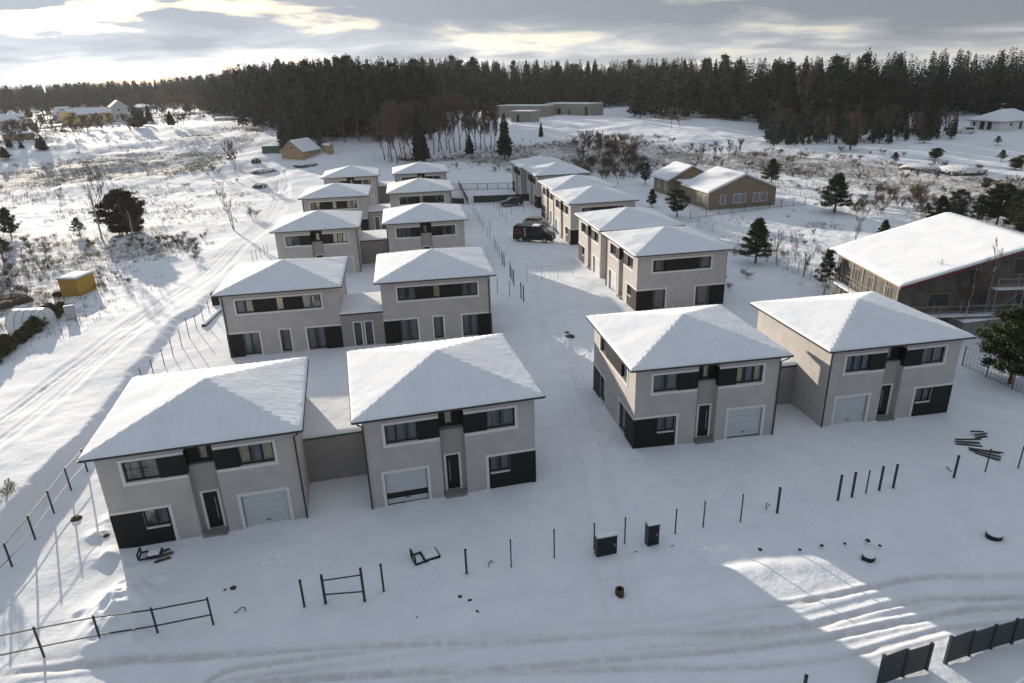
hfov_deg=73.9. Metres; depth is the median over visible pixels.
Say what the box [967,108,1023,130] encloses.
bungalow
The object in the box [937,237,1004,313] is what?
birch tree
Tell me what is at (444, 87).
spruce tree
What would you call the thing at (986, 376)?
fence
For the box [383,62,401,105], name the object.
pine tree
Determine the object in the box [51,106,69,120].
gabled house
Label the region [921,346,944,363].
window
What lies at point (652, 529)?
metal cabinet
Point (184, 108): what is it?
bare tree
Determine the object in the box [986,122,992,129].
window
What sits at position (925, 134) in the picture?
pine tree
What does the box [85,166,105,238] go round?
birch tree
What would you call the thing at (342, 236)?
window
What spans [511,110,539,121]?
unfinished building
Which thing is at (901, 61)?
spruce tree
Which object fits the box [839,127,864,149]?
pine tree
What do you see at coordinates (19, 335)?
hedge bush
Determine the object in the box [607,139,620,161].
bare tree
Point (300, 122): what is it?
spruce tree
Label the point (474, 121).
bare tree
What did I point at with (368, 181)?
window
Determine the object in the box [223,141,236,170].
bare tree
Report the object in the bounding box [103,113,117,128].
bare tree
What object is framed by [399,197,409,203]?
window
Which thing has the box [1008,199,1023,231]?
pine tree
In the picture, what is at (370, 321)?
glazed door
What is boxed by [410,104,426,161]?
spruce tree
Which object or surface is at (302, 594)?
fence post
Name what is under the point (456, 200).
screen fence
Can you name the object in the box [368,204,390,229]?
connecting wing
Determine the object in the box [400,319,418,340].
window
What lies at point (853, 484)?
fence post
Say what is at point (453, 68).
pine tree
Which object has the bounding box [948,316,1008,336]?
site container
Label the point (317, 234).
window
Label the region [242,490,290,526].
garage door
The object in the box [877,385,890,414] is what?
door
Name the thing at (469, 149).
spruce tree
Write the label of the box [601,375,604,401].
window
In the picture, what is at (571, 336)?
dirt clod
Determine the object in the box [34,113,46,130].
bare tree
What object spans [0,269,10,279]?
bare shrub
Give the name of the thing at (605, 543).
metal cabinet
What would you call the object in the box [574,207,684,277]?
detached house
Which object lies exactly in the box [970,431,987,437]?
plank pile
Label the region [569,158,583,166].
bare shrub
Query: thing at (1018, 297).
window
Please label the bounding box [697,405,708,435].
door
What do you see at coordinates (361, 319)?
connecting wing
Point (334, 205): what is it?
window
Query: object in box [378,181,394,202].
connecting wing
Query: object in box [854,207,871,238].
birch tree
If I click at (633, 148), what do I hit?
bare tree
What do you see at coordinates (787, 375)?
connecting wing
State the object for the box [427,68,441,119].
spruce tree
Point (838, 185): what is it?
pine tree
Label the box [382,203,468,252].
detached house
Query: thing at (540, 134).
spruce tree
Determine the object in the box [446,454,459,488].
door
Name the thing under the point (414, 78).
pine tree
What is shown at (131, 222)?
birch tree
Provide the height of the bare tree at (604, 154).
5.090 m
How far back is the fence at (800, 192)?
126.43 m
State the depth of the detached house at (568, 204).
97.26 m
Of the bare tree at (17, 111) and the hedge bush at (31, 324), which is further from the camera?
the bare tree at (17, 111)
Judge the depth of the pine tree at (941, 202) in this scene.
99.89 m
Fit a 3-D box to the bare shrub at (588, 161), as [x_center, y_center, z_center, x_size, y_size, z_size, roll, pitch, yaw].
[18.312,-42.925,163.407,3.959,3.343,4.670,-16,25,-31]
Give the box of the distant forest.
[0,47,1023,147]
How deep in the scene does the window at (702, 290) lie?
70.07 m
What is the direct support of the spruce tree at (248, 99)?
on the ground at (718, 598)
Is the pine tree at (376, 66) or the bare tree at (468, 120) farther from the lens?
the pine tree at (376, 66)
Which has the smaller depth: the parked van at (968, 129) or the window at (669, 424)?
the window at (669, 424)
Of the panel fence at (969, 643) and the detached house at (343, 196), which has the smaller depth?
the panel fence at (969, 643)
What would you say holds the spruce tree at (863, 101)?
on the ground at (718, 598)
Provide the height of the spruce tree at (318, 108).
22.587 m
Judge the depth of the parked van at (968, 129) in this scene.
200.38 m
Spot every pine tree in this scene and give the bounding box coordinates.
[0,207,21,237]
[0,235,11,258]
[68,217,86,235]
[295,58,310,90]
[340,53,350,72]
[342,64,363,136]
[346,68,366,141]
[374,61,389,94]
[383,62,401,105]
[402,58,423,109]
[405,57,418,77]
[412,58,428,84]
[419,66,430,86]
[447,54,458,97]
[457,60,465,92]
[464,54,481,86]
[507,59,519,81]
[638,162,653,181]
[646,189,656,204]
[664,189,690,216]
[697,57,708,81]
[717,53,731,69]
[729,60,748,118]
[729,61,735,73]
[734,217,774,263]
[761,158,782,182]
[765,62,783,103]
[781,60,788,76]
[813,172,855,212]
[813,248,840,293]
[822,57,848,119]
[824,54,848,118]
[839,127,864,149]
[854,47,875,115]
[875,219,890,233]
[890,152,898,158]
[892,65,910,132]
[918,130,930,142]
[921,203,932,214]
[924,195,955,217]
[928,148,945,159]
[949,188,974,214]
[963,194,992,219]
[974,304,1023,383]
[979,178,993,189]
[979,183,1020,224]
[994,136,1002,143]
[994,189,1023,229]
[995,150,1008,161]
[1008,157,1023,169]
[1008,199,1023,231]
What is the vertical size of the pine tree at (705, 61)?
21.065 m
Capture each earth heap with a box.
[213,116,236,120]
[250,167,276,172]
[251,157,261,163]
[252,183,267,187]
[293,162,317,166]
[397,152,413,158]
[897,164,938,172]
[938,165,985,175]
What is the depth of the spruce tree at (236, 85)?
262.69 m
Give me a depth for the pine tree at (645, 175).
143.15 m
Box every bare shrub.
[0,262,13,273]
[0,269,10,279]
[0,277,11,286]
[0,278,14,290]
[0,477,18,501]
[7,284,26,292]
[8,271,18,280]
[17,258,29,268]
[19,284,34,295]
[23,241,35,249]
[32,256,46,268]
[45,256,61,266]
[174,233,185,241]
[188,250,197,260]
[246,206,261,217]
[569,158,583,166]
[570,139,581,146]
[576,148,584,158]
[577,130,587,141]
[580,156,591,165]
[596,168,610,178]
[598,164,617,174]
[606,149,611,156]
[609,133,623,142]
[613,148,631,159]
[614,132,630,143]
[619,165,634,176]
[619,170,626,178]
[621,155,635,164]
[627,153,644,164]
[630,139,647,148]
[632,168,638,176]
[740,269,753,276]
[778,248,791,256]
[816,248,825,256]
[849,198,860,210]
[849,202,870,214]
[858,192,868,200]
[860,198,873,208]
[864,179,889,195]
[869,197,879,207]
[874,190,884,205]
[878,203,888,213]
[881,199,892,207]
[886,185,898,194]
[888,189,898,195]
[891,195,903,201]
[894,199,906,208]
[899,171,909,179]
[906,191,929,207]
[909,186,926,193]
[911,179,934,194]
[911,187,929,200]
[913,203,924,212]
[930,192,937,205]
[934,170,941,178]
[939,184,955,194]
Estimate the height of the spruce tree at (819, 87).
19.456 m
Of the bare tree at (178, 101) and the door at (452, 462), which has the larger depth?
the bare tree at (178, 101)
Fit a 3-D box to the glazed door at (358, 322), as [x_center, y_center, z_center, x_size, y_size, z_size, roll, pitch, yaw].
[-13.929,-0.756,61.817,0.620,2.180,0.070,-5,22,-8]
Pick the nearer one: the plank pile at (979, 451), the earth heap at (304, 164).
the plank pile at (979, 451)
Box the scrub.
[0,109,1023,335]
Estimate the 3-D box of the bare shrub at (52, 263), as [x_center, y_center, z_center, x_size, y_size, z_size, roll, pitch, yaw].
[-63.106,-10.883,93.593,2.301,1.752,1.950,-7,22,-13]
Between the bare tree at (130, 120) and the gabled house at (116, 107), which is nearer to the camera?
the bare tree at (130, 120)
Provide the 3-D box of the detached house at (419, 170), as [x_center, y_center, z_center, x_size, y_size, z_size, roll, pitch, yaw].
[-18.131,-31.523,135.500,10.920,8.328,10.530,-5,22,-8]
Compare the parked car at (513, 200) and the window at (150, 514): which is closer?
the window at (150, 514)
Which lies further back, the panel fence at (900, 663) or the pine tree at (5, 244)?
the pine tree at (5, 244)
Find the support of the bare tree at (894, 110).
on the ground at (718, 598)
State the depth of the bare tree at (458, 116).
190.68 m
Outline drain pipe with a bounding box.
[201,307,221,326]
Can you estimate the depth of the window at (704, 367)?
44.41 m
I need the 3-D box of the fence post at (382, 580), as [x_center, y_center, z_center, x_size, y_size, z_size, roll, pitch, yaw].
[-6.206,11.633,32.721,0.120,2.262,0.120,-7,22,-12]
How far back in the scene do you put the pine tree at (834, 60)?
209.74 m
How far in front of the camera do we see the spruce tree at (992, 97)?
227.33 m
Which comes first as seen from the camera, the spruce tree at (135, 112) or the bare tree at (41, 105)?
the spruce tree at (135, 112)
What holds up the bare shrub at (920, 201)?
on the ground at (718, 598)
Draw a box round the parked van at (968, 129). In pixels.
[957,126,975,133]
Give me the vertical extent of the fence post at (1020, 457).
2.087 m
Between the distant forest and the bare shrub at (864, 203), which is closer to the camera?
the bare shrub at (864, 203)
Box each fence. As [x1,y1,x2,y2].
[0,449,88,566]
[0,597,213,657]
[452,183,512,189]
[452,198,463,203]
[458,180,467,202]
[473,194,528,202]
[690,197,805,217]
[697,218,832,290]
[778,184,821,199]
[876,642,934,682]
[943,617,1023,664]
[961,346,1023,393]
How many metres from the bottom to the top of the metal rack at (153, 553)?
0.390 m
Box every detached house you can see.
[77,357,309,548]
[211,256,348,357]
[269,210,363,272]
[297,183,371,230]
[320,165,379,204]
[346,333,545,508]
[373,247,495,343]
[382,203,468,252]
[386,178,454,207]
[392,162,448,181]
[509,155,568,193]
[523,162,590,207]
[537,174,616,224]
[550,185,639,244]
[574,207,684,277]
[586,304,793,448]
[601,226,734,310]
[750,291,976,427]
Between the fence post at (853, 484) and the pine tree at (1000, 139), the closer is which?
the fence post at (853, 484)
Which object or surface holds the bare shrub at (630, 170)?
on the ground at (718, 598)
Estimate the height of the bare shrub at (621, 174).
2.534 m
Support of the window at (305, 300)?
in the detached house at (280, 306)
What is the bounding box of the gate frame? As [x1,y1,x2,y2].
[320,567,365,604]
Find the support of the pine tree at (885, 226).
on the ground at (718, 598)
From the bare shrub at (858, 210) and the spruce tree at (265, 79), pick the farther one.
the spruce tree at (265, 79)
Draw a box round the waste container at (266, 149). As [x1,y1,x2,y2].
[261,145,280,153]
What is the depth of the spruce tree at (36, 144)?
198.37 m
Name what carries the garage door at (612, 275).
in the detached house at (661, 267)
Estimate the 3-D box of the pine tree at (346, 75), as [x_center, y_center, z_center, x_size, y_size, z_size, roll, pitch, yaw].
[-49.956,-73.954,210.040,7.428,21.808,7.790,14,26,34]
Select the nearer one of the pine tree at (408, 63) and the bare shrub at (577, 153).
the bare shrub at (577, 153)
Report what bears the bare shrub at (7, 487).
on the ground at (718, 598)
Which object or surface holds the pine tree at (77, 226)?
on the ground at (718, 598)
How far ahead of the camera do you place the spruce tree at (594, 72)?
326.69 m
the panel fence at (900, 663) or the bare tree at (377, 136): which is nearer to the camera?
the panel fence at (900, 663)
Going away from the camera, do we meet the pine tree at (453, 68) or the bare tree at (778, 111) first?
the bare tree at (778, 111)
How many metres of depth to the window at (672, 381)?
43.63 m
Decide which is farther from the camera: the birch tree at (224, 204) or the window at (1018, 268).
the birch tree at (224, 204)
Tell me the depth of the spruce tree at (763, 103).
244.38 m
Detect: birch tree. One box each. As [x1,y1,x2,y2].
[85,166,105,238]
[117,196,146,249]
[215,187,234,230]
[773,229,783,262]
[790,230,799,260]
[790,238,818,277]
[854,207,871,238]
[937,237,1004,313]
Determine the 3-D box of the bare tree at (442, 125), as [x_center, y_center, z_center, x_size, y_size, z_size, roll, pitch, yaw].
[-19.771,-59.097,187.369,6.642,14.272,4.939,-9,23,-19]
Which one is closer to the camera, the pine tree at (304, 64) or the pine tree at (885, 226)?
the pine tree at (885, 226)
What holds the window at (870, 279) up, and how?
in the building under construction at (901, 264)
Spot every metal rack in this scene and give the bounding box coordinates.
[136,547,162,560]
[409,547,440,564]
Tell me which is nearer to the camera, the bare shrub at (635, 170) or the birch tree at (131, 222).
the birch tree at (131, 222)
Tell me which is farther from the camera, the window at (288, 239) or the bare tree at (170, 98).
the bare tree at (170, 98)
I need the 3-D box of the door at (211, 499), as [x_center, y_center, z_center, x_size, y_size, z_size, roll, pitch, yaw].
[-16.465,9.242,37.568,0.720,2.320,0.102,-7,22,-12]
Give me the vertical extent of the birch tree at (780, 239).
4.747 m
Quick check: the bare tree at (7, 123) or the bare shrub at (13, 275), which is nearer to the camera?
the bare shrub at (13, 275)
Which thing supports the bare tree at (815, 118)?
on the ground at (718, 598)
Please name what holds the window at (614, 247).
in the detached house at (661, 267)
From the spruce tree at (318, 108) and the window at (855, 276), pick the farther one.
the spruce tree at (318, 108)
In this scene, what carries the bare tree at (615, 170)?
on the ground at (718, 598)
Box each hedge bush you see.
[0,332,18,350]
[0,339,6,353]
[1,340,11,355]
[11,329,28,344]
[19,324,34,337]
[23,321,37,333]
[25,315,45,332]
[37,304,57,318]
[43,302,61,317]
[56,301,66,312]
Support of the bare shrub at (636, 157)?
on the ground at (718, 598)
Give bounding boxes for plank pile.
[154,548,172,562]
[955,438,982,446]
[968,447,1003,460]
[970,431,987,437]
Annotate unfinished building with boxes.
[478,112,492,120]
[497,104,554,117]
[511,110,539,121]
[545,102,602,115]
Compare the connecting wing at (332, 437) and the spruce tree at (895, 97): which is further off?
the spruce tree at (895, 97)
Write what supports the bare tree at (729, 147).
on the ground at (718, 598)
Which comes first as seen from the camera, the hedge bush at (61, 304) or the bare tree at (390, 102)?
the hedge bush at (61, 304)
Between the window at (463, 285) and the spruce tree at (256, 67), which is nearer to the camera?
the window at (463, 285)
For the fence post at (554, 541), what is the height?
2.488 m
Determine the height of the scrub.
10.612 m
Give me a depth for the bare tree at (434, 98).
188.53 m
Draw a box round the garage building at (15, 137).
[0,131,34,140]
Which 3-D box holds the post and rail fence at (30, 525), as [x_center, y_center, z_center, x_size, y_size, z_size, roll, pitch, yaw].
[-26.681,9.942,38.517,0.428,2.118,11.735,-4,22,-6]
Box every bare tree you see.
[0,121,10,132]
[0,124,19,140]
[3,119,15,129]
[13,107,24,114]
[13,122,28,131]
[15,129,24,141]
[20,104,32,117]
[22,119,37,128]
[28,111,44,127]
[29,127,39,137]
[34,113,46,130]
[40,104,48,119]
[42,106,53,119]
[45,118,54,133]
[58,116,73,133]
[59,124,66,135]
[74,115,86,129]
[89,113,98,128]
[92,114,105,131]
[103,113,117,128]
[123,97,134,113]
[123,115,137,124]
[126,103,137,116]
[128,92,142,103]
[148,100,158,114]
[155,103,169,115]
[165,94,175,111]
[171,98,181,114]
[171,112,185,125]
[180,101,191,115]
[181,103,194,116]
[187,94,199,110]
[193,100,208,115]
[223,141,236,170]
[365,112,385,159]
[373,105,398,163]
[380,101,404,161]
[381,113,395,157]
[386,99,401,153]
[388,99,412,160]
[389,107,411,159]
[406,100,421,139]
[419,104,436,154]
[425,94,445,149]
[426,101,451,151]
[428,94,448,148]
[439,99,455,152]
[443,92,462,151]
[447,92,464,149]
[455,98,479,148]
[458,97,479,150]
[461,101,472,133]
[473,99,490,149]
[478,103,493,148]
[483,100,498,149]
[487,110,498,149]
[585,130,595,155]
[595,130,603,158]
[598,150,606,168]
[603,136,609,151]
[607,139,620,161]
[609,160,620,181]
[620,142,628,156]
[629,143,637,161]
[667,106,674,127]
[673,107,682,123]
[699,142,708,157]
[725,139,734,156]
[729,95,736,120]
[734,138,743,156]
[774,102,783,119]
[776,107,792,124]
[795,61,826,115]
[812,115,822,137]
[824,121,836,143]
[825,114,835,137]
[847,111,858,136]
[854,103,864,123]
[889,104,903,137]
[915,110,923,136]
[915,119,920,138]
[934,113,940,131]
[937,107,948,132]
[942,112,952,135]
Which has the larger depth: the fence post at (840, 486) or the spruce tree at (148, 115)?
the spruce tree at (148, 115)
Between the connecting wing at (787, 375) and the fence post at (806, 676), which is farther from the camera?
the connecting wing at (787, 375)
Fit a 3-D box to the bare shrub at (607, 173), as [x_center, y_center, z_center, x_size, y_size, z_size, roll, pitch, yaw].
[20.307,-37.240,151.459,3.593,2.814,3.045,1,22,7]
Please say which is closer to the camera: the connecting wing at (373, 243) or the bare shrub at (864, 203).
the connecting wing at (373, 243)
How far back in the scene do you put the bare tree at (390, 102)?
179.44 m
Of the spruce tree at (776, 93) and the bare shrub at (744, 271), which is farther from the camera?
the spruce tree at (776, 93)
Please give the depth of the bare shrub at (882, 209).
109.89 m
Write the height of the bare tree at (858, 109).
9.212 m
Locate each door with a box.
[203,491,223,526]
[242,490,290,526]
[345,257,353,272]
[354,322,362,344]
[365,321,373,343]
[370,196,374,204]
[385,468,428,504]
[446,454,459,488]
[556,219,558,233]
[594,256,598,274]
[610,270,615,291]
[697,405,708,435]
[726,407,760,437]
[833,395,866,423]
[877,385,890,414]
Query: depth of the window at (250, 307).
59.34 m
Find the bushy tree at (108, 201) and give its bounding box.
[87,188,146,233]
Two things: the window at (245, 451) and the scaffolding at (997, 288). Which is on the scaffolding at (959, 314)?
the scaffolding at (997, 288)
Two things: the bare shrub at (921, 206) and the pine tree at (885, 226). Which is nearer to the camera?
the pine tree at (885, 226)
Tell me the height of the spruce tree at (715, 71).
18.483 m
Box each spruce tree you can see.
[0,146,11,159]
[5,138,13,146]
[34,137,39,148]
[37,134,49,149]
[129,106,144,127]
[138,109,147,123]
[145,104,153,121]
[165,110,176,126]
[231,68,246,116]
[241,70,251,121]
[245,67,251,117]
[249,68,267,128]
[252,64,266,127]
[255,65,260,81]
[260,68,269,123]
[263,63,270,118]
[265,71,276,129]
[266,91,276,127]
[270,65,275,81]
[277,110,287,148]
[283,80,294,138]
[284,64,289,80]
[287,63,298,110]
[291,62,297,86]
[294,63,308,133]
[294,113,302,138]
[297,112,306,137]
[305,63,332,143]
[316,58,327,136]
[323,57,333,96]
[324,78,341,139]
[325,57,333,75]
[336,58,351,135]
[349,58,363,132]
[350,90,364,136]
[356,60,367,133]
[363,65,367,85]
[367,63,386,138]
[391,58,408,123]
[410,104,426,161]
[419,81,436,139]
[423,135,430,158]
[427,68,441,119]
[439,62,450,104]
[441,57,452,107]
[461,62,470,100]
[464,133,474,154]
[481,62,492,100]
[490,60,494,75]
[492,61,503,103]
[495,113,512,159]
[522,60,530,99]
[531,59,543,100]
[538,122,542,136]
[550,62,557,98]
[551,61,563,100]
[552,61,561,102]
[582,62,590,101]
[588,59,601,99]
[670,59,675,74]
[714,65,718,87]
[724,57,729,80]
[756,74,767,121]
[767,57,782,108]
[786,59,791,77]
[787,64,800,118]
[795,55,809,115]
[803,64,828,118]
[810,70,826,127]
[811,60,820,88]
[837,62,856,126]
[843,58,849,86]
[853,58,862,113]
[858,58,865,114]
[863,68,878,119]
[866,63,886,127]
[886,53,908,102]
[886,54,900,96]
[891,73,908,135]
[893,61,909,106]
[924,62,945,131]
[977,50,1004,114]
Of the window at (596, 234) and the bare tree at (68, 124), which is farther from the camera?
the bare tree at (68, 124)
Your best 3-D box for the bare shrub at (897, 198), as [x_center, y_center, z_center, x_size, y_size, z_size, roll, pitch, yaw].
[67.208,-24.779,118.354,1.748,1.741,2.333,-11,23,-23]
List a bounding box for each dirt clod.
[70,515,81,521]
[565,334,574,338]
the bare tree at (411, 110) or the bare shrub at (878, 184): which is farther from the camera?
the bare tree at (411, 110)
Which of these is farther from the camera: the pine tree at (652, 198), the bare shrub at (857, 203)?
the pine tree at (652, 198)
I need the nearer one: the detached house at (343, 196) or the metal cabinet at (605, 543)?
the metal cabinet at (605, 543)
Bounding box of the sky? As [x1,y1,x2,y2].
[0,0,1023,90]
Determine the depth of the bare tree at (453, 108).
185.31 m
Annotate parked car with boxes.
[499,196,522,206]
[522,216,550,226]
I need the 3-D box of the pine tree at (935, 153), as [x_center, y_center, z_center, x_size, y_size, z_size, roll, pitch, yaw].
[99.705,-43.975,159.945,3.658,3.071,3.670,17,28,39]
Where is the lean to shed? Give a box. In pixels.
[322,143,333,154]
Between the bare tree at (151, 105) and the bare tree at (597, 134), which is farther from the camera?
the bare tree at (151, 105)
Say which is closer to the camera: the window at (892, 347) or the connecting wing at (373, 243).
the window at (892, 347)
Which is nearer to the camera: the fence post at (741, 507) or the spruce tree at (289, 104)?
the fence post at (741, 507)
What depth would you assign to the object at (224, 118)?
292.84 m
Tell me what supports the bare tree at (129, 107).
on the ground at (718, 598)
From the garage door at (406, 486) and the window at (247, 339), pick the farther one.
the window at (247, 339)
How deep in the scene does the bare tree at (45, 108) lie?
328.16 m
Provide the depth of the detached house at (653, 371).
44.74 m
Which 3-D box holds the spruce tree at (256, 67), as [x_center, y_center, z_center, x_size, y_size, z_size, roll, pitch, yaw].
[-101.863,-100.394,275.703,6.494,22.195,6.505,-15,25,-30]
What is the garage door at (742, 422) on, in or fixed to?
in the detached house at (653, 371)
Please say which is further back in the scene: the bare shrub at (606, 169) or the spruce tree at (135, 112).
the spruce tree at (135, 112)
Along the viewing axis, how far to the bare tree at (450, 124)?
188.12 m
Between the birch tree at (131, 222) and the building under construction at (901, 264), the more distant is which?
the birch tree at (131, 222)
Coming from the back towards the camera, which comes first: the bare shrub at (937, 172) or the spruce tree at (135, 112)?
the spruce tree at (135, 112)
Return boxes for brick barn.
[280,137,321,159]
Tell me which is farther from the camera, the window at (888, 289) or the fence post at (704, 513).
the window at (888, 289)
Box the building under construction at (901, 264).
[830,212,1023,322]
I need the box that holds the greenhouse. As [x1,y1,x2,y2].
[5,307,56,333]
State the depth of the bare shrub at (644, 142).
182.75 m
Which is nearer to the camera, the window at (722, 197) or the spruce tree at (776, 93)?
the window at (722, 197)
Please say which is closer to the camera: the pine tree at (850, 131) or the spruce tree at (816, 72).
the pine tree at (850, 131)
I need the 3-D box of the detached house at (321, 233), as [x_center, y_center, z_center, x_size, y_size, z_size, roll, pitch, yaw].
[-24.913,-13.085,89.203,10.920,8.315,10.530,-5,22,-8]
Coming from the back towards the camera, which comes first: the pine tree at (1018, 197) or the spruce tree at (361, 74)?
the spruce tree at (361, 74)
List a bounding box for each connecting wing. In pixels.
[302,392,366,482]
[340,292,385,346]
[360,229,388,263]
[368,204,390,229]
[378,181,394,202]
[777,358,796,404]
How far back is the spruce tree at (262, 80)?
260.20 m
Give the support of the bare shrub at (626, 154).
on the ground at (718, 598)
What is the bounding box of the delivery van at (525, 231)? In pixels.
[513,223,555,242]
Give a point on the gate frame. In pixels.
(362, 586)
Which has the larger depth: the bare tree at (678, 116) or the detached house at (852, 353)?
the bare tree at (678, 116)
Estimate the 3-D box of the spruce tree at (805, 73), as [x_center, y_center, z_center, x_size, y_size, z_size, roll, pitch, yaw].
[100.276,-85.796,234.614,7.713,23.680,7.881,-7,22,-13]
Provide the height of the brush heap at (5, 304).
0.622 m
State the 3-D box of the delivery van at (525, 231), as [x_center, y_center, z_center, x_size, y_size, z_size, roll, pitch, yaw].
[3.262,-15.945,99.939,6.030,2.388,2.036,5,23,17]
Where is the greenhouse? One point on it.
(15, 319)
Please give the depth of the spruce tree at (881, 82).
213.08 m
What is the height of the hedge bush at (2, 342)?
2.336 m
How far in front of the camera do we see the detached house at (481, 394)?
39.50 m
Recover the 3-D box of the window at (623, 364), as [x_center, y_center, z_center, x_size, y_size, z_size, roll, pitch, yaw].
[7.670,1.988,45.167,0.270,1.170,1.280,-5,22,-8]
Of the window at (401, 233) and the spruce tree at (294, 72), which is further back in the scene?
the spruce tree at (294, 72)
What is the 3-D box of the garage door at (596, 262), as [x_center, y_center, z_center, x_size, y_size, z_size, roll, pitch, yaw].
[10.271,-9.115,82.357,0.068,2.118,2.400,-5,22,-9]
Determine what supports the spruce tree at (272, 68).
on the ground at (718, 598)
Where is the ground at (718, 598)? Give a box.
[0,60,1023,682]
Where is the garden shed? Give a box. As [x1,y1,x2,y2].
[55,271,96,296]
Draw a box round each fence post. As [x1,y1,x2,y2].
[298,579,305,607]
[379,563,384,591]
[464,549,467,573]
[510,539,511,566]
[553,529,554,557]
[624,517,625,543]
[674,509,677,533]
[702,501,705,526]
[740,494,743,521]
[776,487,781,513]
[803,674,808,682]
[837,475,843,500]
[850,472,856,497]
[865,470,870,493]
[878,466,884,490]
[892,464,898,488]
[952,455,959,477]
[984,449,991,471]
[1017,446,1023,467]
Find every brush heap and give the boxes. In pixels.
[0,293,27,300]
[0,300,13,309]
[12,296,33,304]
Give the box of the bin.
[210,291,219,305]
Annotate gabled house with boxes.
[0,113,33,129]
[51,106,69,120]
[107,100,128,121]
[129,104,151,111]
[651,161,780,209]
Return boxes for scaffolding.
[824,268,874,294]
[907,300,1023,332]
[984,275,1023,313]
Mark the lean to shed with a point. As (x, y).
(327, 148)
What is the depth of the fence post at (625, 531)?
35.38 m
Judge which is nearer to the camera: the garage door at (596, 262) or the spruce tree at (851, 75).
the garage door at (596, 262)
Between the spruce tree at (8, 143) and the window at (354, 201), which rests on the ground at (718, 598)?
the spruce tree at (8, 143)
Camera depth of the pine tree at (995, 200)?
98.11 m
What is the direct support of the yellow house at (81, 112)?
on the ground at (718, 598)
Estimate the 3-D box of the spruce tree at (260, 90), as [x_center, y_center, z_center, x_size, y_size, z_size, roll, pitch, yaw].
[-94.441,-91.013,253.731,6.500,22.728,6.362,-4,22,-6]
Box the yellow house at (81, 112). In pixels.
[58,107,113,124]
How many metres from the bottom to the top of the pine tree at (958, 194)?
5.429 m
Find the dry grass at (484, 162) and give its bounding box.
[0,126,1023,365]
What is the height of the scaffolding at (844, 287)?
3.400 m
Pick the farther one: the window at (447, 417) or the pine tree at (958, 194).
the pine tree at (958, 194)
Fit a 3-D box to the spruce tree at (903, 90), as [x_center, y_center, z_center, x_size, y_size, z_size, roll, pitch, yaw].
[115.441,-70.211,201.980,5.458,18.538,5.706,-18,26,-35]
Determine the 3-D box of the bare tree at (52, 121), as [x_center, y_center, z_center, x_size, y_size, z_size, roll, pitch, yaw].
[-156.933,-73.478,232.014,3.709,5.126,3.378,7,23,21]
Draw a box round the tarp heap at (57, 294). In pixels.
[52,291,61,296]
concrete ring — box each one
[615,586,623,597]
[861,550,875,562]
[985,528,1003,541]
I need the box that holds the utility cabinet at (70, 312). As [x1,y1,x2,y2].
[63,304,76,319]
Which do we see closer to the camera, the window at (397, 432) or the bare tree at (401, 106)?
the window at (397, 432)
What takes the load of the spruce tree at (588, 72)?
on the ground at (718, 598)
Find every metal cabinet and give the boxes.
[594,530,617,556]
[644,519,659,546]
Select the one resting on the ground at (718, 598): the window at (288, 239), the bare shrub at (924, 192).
the bare shrub at (924, 192)
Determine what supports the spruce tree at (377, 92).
on the ground at (718, 598)
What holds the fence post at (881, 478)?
on the ground at (718, 598)
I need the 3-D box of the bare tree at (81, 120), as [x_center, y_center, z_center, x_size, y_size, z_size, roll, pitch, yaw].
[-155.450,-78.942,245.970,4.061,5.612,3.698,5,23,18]
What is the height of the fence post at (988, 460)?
2.268 m
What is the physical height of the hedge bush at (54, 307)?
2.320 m
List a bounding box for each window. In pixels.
[122,458,160,481]
[143,508,170,526]
[197,446,208,460]
[235,300,254,312]
[237,442,274,464]
[243,332,261,353]
[275,297,284,309]
[280,329,292,350]
[286,236,299,245]
[301,294,321,307]
[307,327,326,348]
[310,202,320,209]
[315,233,319,240]
[332,201,336,208]
[332,233,347,242]
[346,200,356,207]
[361,179,370,184]
[384,422,417,443]
[396,228,410,237]
[397,287,415,299]
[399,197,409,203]
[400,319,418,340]
[419,196,423,202]
[433,285,440,297]
[434,316,443,337]
[435,195,443,201]
[442,225,454,234]
[443,411,452,425]
[461,282,476,295]
[462,314,477,334]
[486,408,513,428]
[490,455,509,471]
[595,232,598,241]
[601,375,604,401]
[611,243,615,255]
[620,403,624,431]
[622,364,626,380]
[629,256,632,268]
[652,289,664,308]
[653,260,664,271]
[653,373,677,391]
[657,416,673,431]
[695,285,708,304]
[699,256,710,267]
[702,365,709,378]
[720,195,725,203]
[733,193,745,202]
[736,365,762,382]
[753,192,759,201]
[760,192,767,200]
[845,354,870,371]
[851,267,859,284]
[866,275,875,291]
[883,285,891,297]
[887,347,892,359]
[915,387,930,401]
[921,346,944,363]
[926,293,950,306]
[972,288,989,305]
[979,121,985,129]
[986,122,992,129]
[1010,285,1023,304]
[1011,258,1023,274]
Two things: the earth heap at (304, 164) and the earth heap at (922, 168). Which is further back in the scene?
the earth heap at (304, 164)
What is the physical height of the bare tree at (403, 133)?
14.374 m
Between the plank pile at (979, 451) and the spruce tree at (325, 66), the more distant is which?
the spruce tree at (325, 66)
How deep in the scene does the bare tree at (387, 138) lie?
182.32 m
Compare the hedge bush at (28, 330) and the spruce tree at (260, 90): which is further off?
the spruce tree at (260, 90)
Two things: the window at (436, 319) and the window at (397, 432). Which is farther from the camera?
the window at (436, 319)
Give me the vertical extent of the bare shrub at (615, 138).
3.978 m
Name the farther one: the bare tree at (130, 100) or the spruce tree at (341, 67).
the bare tree at (130, 100)
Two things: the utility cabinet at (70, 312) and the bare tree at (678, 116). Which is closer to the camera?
the utility cabinet at (70, 312)
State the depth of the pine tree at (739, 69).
253.56 m
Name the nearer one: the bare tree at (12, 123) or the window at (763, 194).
the window at (763, 194)

